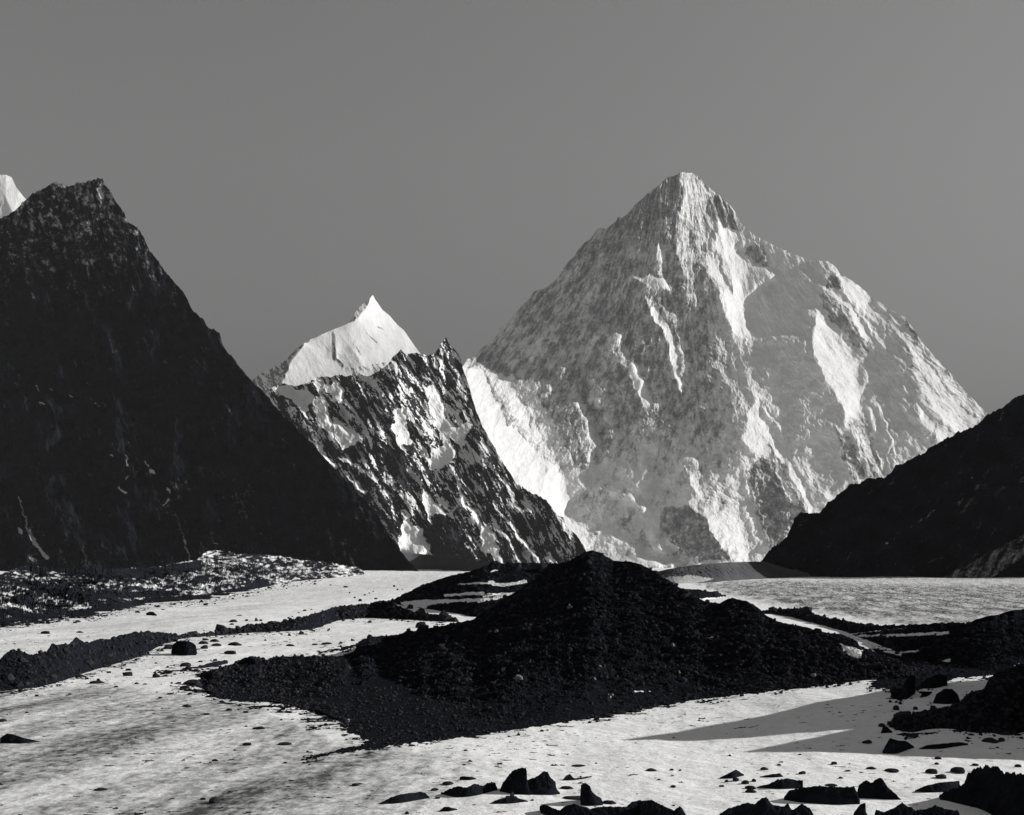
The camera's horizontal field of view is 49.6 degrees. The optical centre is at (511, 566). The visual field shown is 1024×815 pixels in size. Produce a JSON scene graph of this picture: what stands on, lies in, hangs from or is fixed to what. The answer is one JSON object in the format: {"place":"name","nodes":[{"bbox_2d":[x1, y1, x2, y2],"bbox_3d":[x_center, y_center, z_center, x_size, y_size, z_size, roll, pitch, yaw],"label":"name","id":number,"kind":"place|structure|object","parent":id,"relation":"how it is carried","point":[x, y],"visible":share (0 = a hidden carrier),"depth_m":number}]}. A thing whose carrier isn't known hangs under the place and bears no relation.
{"place":"outdoors","nodes":[
{"label":"outdoors","id":0,"kind":"place"},
{"bbox_2d":[0,175,25,217],"bbox_3d":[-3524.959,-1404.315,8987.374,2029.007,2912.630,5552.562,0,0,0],"label":"mountain","id":1,"kind":"structure","parent":0,"point":[12,198],"depth_m":7987.51},
{"bbox_2d":[0,178,417,570],"bbox_3d":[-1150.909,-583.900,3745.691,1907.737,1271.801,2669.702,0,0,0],"label":"mountain","id":2,"kind":"structure","parent":0,"point":[144,422],"depth_m":2835.86},
{"bbox_2d":[252,295,419,392],"bbox_3d":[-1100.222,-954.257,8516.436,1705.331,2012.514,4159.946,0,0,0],"label":"mountain","id":3,"kind":"structure","parent":0,"point":[371,337],"depth_m":7579.45},
{"bbox_2d":[265,338,585,563],"bbox_3d":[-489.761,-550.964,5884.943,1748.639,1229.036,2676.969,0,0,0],"label":"mountain","id":4,"kind":"structure","parent":0,"point":[403,444],"depth_m":5070.75},
{"bbox_2d":[0,568,1023,814],"bbox_3d":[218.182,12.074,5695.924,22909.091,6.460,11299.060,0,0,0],"label":"glacier","id":5,"kind":"object","parent":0,"point":[84,750],"visible":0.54,"depth_m":77.50},
{"bbox_2d":[0,734,39,743],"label":"boulder","id":6,"kind":"object","parent":5,"relation":"on","point":[11,738],"visible":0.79,"depth_m":75.19},
{"bbox_2d":[89,680,104,683],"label":"stone","id":7,"kind":"object","parent":5,"relation":"on","point":[96,682],"visible":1,"depth_m":112.03},
{"bbox_2d":[94,788,107,790],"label":"stone","id":8,"kind":"object","parent":5,"relation":"on","point":[99,789],"visible":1,"depth_m":59.68},
{"bbox_2d":[122,672,132,675],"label":"stone","id":9,"kind":"object","parent":5,"relation":"on","point":[127,673],"visible":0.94,"depth_m":120.56},
{"bbox_2d":[146,612,156,615],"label":"boulder","id":10,"kind":"object","parent":5,"relation":"on","point":[151,613],"visible":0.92,"depth_m":267.93},
{"bbox_2d":[152,673,159,677],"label":"stone","id":11,"kind":"object","parent":5,"relation":"on","point":[155,675],"visible":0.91,"depth_m":119.14},
{"bbox_2d":[163,644,172,648],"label":"stone","id":12,"kind":"object","parent":5,"relation":"on","point":[168,646],"visible":0.72,"depth_m":160.75},
{"bbox_2d":[0,550,363,627],"bbox_3d":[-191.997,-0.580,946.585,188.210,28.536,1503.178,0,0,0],"label":"moraine","id":13,"kind":"structure","parent":5,"relation":"on","point":[33,594],"depth_m":437.15},
{"bbox_2d":[0,622,16,625],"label":"stone","id":14,"kind":"object","parent":13,"relation":"on","point":[10,624],"visible":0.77,"depth_m":220.82},
{"bbox_2d":[171,641,196,655],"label":"boulder","id":15,"kind":"object","parent":5,"relation":"on","point":[184,648],"visible":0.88,"depth_m":151.87},
{"bbox_2d":[180,662,190,666],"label":"stone","id":16,"kind":"object","parent":5,"relation":"on","point":[185,664],"visible":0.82,"depth_m":133.42},
{"bbox_2d":[185,679,200,684],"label":"stone","id":17,"kind":"object","parent":5,"relation":"on","point":[193,682],"visible":0.88,"depth_m":111.72},
{"bbox_2d":[201,671,210,675],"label":"stone","id":18,"kind":"object","parent":5,"relation":"on","point":[206,673],"visible":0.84,"depth_m":121.78},
{"bbox_2d":[195,660,227,667],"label":"boulder","id":19,"kind":"object","parent":5,"relation":"on","point":[212,664],"visible":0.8,"depth_m":133.71},
{"bbox_2d":[209,797,218,803],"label":"stone","id":20,"kind":"object","parent":5,"relation":"on","point":[212,800],"visible":1,"depth_m":56.48},
{"bbox_2d":[0,600,450,690],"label":"moraine","id":21,"kind":"structure","parent":5,"relation":"on","point":[75,663],"depth_m":132.72},
{"bbox_2d":[224,650,235,653],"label":"stone","id":22,"kind":"object","parent":5,"relation":"on","point":[230,652],"visible":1,"depth_m":152.35},
{"bbox_2d":[228,642,241,645],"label":"stone","id":23,"kind":"object","parent":5,"relation":"on","point":[235,644],"visible":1,"depth_m":167.03},
{"bbox_2d":[237,658,258,666],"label":"boulder","id":24,"kind":"object","parent":5,"relation":"on","point":[249,661],"visible":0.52,"depth_m":130.54},
{"bbox_2d":[277,742,291,744],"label":"stone","id":25,"kind":"object","parent":5,"relation":"on","point":[284,743],"visible":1,"depth_m":74.84},
{"bbox_2d":[379,792,428,803],"bbox_3d":[-5.474,12.103,56.753,3.319,1.058,0.979,0,0,-43],"label":"boulder","id":26,"kind":"object","parent":5,"relation":"on","point":[403,798],"visible":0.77,"depth_m":56.36},
{"bbox_2d":[415,622,425,627],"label":"stone","id":27,"kind":"object","parent":5,"relation":"on","point":[419,624],"visible":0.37,"depth_m":216.35},
{"bbox_2d":[438,807,456,811],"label":"boulder","id":28,"kind":"object","parent":5,"relation":"on","point":[445,809],"visible":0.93,"depth_m":54.21},
{"bbox_2d":[442,781,453,784],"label":"stone","id":29,"kind":"object","parent":5,"relation":"on","point":[447,783],"visible":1,"depth_m":60.92},
{"bbox_2d":[404,553,503,570],"bbox_3d":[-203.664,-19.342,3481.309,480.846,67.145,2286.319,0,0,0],"label":"moraine","id":30,"kind":"structure","parent":5,"relation":"on","point":[426,561],"depth_m":3342.57},
{"bbox_2d":[460,776,475,779],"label":"boulder","id":31,"kind":"object","parent":5,"relation":"on","point":[466,778],"visible":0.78,"depth_m":62.07},
{"bbox_2d":[441,782,496,796],"bbox_3d":[-2.061,12.017,58.557,3.312,1.262,1.957,0,0,-23],"label":"boulder","id":32,"kind":"object","parent":5,"relation":"on","point":[471,790],"visible":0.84,"depth_m":57.90},
{"bbox_2d":[394,561,558,616],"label":"moraine","id":33,"kind":"structure","parent":5,"relation":"on","point":[497,582],"depth_m":303.17},
{"bbox_2d":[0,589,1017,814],"bbox_3d":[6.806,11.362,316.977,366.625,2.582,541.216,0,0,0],"label":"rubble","id":34,"kind":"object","parent":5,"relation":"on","point":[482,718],"visible":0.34,"depth_m":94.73},
{"bbox_2d":[490,795,527,803],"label":"boulder","id":35,"kind":"object","parent":5,"relation":"on","point":[510,799],"visible":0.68,"depth_m":55.78},
{"bbox_2d":[0,551,1023,764],"bbox_3d":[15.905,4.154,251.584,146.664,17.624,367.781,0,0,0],"label":"rubble","id":36,"kind":"object","parent":5,"relation":"on","point":[892,664],"visible":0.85,"depth_m":115.25},
{"bbox_2d":[500,768,529,794],"bbox_3d":[0.138,11.669,59.367,1.602,1.916,2.698,0,0,0],"label":"boulder","id":37,"kind":"object","parent":5,"relation":"on","point":[515,782],"visible":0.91,"depth_m":58.57},
{"bbox_2d":[527,771,559,794],"bbox_3d":[1.600,11.804,59.304,1.898,1.789,2.514,0,0,0],"label":"boulder","id":38,"kind":"object","parent":5,"relation":"on","point":[543,783],"visible":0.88,"depth_m":58.52},
{"bbox_2d":[205,550,906,740],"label":"moraine","id":39,"kind":"structure","parent":5,"relation":"on","point":[511,636],"depth_m":113.75},
{"bbox_2d":[515,675,522,680],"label":"stone","id":40,"kind":"object","parent":39,"relation":"on","point":[518,677],"visible":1,"depth_m":102.18},
{"bbox_2d":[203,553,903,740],"bbox_3d":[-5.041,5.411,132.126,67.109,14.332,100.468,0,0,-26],"label":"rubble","id":41,"kind":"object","parent":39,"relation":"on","point":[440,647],"visible":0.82,"depth_m":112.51},
{"bbox_2d":[560,786,572,788],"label":"stone","id":42,"kind":"object","parent":5,"relation":"on","point":[566,787],"visible":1,"depth_m":60.01},
{"bbox_2d":[563,796,579,799],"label":"stone","id":43,"kind":"object","parent":5,"relation":"on","point":[572,797],"visible":0.79,"depth_m":57.15},
{"bbox_2d":[562,774,591,780],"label":"boulder","id":44,"kind":"object","parent":5,"relation":"on","point":[568,777],"visible":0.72,"depth_m":62.57},
{"bbox_2d":[539,800,640,814],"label":"boulder","id":45,"kind":"object","parent":5,"relation":"on","point":[632,808],"visible":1,"depth_m":52.69},
{"bbox_2d":[580,783,602,805],"bbox_3d":[4.017,11.815,56.496,1.167,1.688,2.153,0,0,0],"label":"boulder","id":46,"kind":"object","parent":5,"relation":"on","point":[588,797],"visible":0.86,"depth_m":55.72},
{"bbox_2d":[601,713,614,716],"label":"stone","id":47,"kind":"object","parent":5,"relation":"on","point":[608,715],"visible":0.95,"depth_m":88.71},
{"bbox_2d":[603,800,615,803],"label":"stone","id":48,"kind":"object","parent":5,"relation":"on","point":[608,802],"visible":0.97,"depth_m":56.15},
{"bbox_2d":[616,710,625,713],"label":"stone","id":49,"kind":"object","parent":5,"relation":"on","point":[620,712],"visible":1,"depth_m":89.90},
{"bbox_2d":[639,800,685,814],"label":"boulder","id":50,"kind":"object","parent":5,"relation":"on","point":[649,807],"visible":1,"depth_m":52.27},
{"bbox_2d":[681,588,724,598],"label":"moraine","id":51,"kind":"structure","parent":5,"relation":"on","point":[696,592],"depth_m":410.72},
{"bbox_2d":[720,770,743,778],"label":"boulder","id":52,"kind":"object","parent":5,"relation":"on","point":[734,773],"visible":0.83,"depth_m":62.88},
{"bbox_2d":[657,561,810,582],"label":"moraine","id":53,"kind":"structure","parent":5,"relation":"on","point":[715,572],"depth_m":928.80},
{"bbox_2d":[745,785,755,788],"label":"stone","id":54,"kind":"object","parent":5,"relation":"on","point":[749,787],"visible":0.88,"depth_m":59.84},
{"bbox_2d":[745,789,756,792],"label":"stone","id":55,"kind":"object","parent":5,"relation":"on","point":[750,791],"visible":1,"depth_m":58.88},
{"bbox_2d":[719,797,813,814],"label":"boulder","id":56,"kind":"object","parent":5,"relation":"on","point":[763,806],"visible":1,"depth_m":52.00},
{"bbox_2d":[760,773,782,777],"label":"boulder","id":57,"kind":"object","parent":5,"relation":"on","point":[774,775],"visible":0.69,"depth_m":62.98},
{"bbox_2d":[757,778,802,788],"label":"boulder","id":58,"kind":"object","parent":5,"relation":"on","point":[786,783],"visible":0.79,"depth_m":59.85},
{"bbox_2d":[784,785,859,804],"bbox_3d":[15.796,11.901,56.777,3.739,1.533,1.863,0,0,5],"label":"boulder","id":59,"kind":"object","parent":5,"relation":"on","point":[830,795],"visible":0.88,"depth_m":56.16},
{"bbox_2d":[825,783,837,786],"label":"stone","id":60,"kind":"object","parent":5,"relation":"on","point":[832,785],"visible":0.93,"depth_m":60.51},
{"bbox_2d":[853,803,867,814],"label":"boulder","id":61,"kind":"object","parent":5,"relation":"on","point":[860,809],"visible":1,"depth_m":52.24},
{"bbox_2d":[862,740,871,743],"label":"stone","id":62,"kind":"object","parent":5,"relation":"on","point":[867,742],"visible":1,"depth_m":72.97},
{"bbox_2d":[857,778,900,799],"bbox_3d":[18.960,11.862,58.124,2.169,1.622,2.447,0,0,0],"label":"boulder","id":63,"kind":"object","parent":5,"relation":"on","point":[878,788],"visible":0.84,"depth_m":57.51},
{"bbox_2d":[881,726,891,732],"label":"boulder","id":64,"kind":"object","parent":5,"relation":"on","point":[886,730],"visible":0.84,"depth_m":75.72},
{"bbox_2d":[884,768,898,772],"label":"stone","id":65,"kind":"object","parent":5,"relation":"on","point":[893,770],"visible":1,"depth_m":64.53},
{"bbox_2d":[764,609,1023,671],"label":"moraine","id":66,"kind":"structure","parent":5,"relation":"on","point":[981,649],"depth_m":136.58},
{"bbox_2d":[882,738,913,753],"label":"boulder","id":67,"kind":"object","parent":5,"relation":"on","point":[893,746],"visible":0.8,"depth_m":70.70},
{"bbox_2d":[900,675,914,697],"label":"boulder","id":68,"kind":"object","parent":5,"relation":"on","point":[908,689],"visible":0.94,"depth_m":88.31},
{"bbox_2d":[907,733,918,737],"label":"stone","id":69,"kind":"object","parent":5,"relation":"on","point":[912,735],"visible":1,"depth_m":74.41},
{"bbox_2d":[875,802,959,814],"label":"boulder","id":70,"kind":"object","parent":5,"relation":"on","point":[901,809],"visible":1,"depth_m":52.16},
{"bbox_2d":[920,691,931,697],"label":"boulder","id":71,"kind":"object","parent":5,"relation":"on","point":[926,693],"visible":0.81,"depth_m":88.18},
{"bbox_2d":[925,768,937,773],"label":"stone","id":72,"kind":"object","parent":5,"relation":"on","point":[932,771],"visible":1,"depth_m":64.12},
{"bbox_2d":[919,673,946,688],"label":"boulder","id":73,"kind":"object","parent":5,"relation":"on","point":[936,681],"visible":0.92,"depth_m":94.78},
{"bbox_2d":[915,781,959,792],"bbox_3d":[22.840,12.019,59.212,3.323,1.128,1.301,0,0,-24],"label":"boulder","id":74,"kind":"object","parent":5,"relation":"on","point":[940,787],"visible":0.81,"depth_m":58.63},
{"bbox_2d":[935,774,946,778],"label":"stone","id":75,"kind":"object","parent":5,"relation":"on","point":[941,776],"visible":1,"depth_m":62.42},
{"bbox_2d":[919,742,967,748],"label":"boulder","id":76,"kind":"object","parent":5,"relation":"on","point":[943,745],"visible":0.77,"depth_m":71.59},
{"bbox_2d":[933,689,959,703],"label":"boulder","id":77,"kind":"object","parent":5,"relation":"on","point":[947,696],"visible":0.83,"depth_m":83.76},
{"bbox_2d":[890,664,1023,733],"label":"moraine","id":78,"kind":"structure","parent":5,"relation":"on","point":[994,708],"depth_m":77.16},
{"bbox_2d":[950,767,964,773],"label":"stone","id":79,"kind":"object","parent":5,"relation":"on","point":[960,770],"visible":1,"depth_m":64.42},
{"bbox_2d":[939,764,1023,814],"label":"boulder","id":80,"kind":"object","parent":5,"relation":"on","point":[994,790],"visible":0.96,"depth_m":54.62},
{"bbox_2d":[982,737,998,742],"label":"stone","id":81,"kind":"object","parent":5,"relation":"on","point":[990,740],"visible":1,"depth_m":72.69},
{"bbox_2d":[0,0,1023,413],"label":"sky","id":82,"kind":"structure","parent":0,"point":[289,165]},
{"bbox_2d":[463,172,986,567],"bbox_3d":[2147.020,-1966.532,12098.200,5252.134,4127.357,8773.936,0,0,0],"label":"mountain","id":83,"kind":"structure","parent":0,"point":[682,369],"depth_m":9622.24},
{"bbox_2d":[762,395,1023,577],"bbox_3d":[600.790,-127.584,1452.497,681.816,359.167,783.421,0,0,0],"label":"hill","id":84,"kind":"structure","parent":0,"point":[951,507],"depth_m":1271.91}
]}

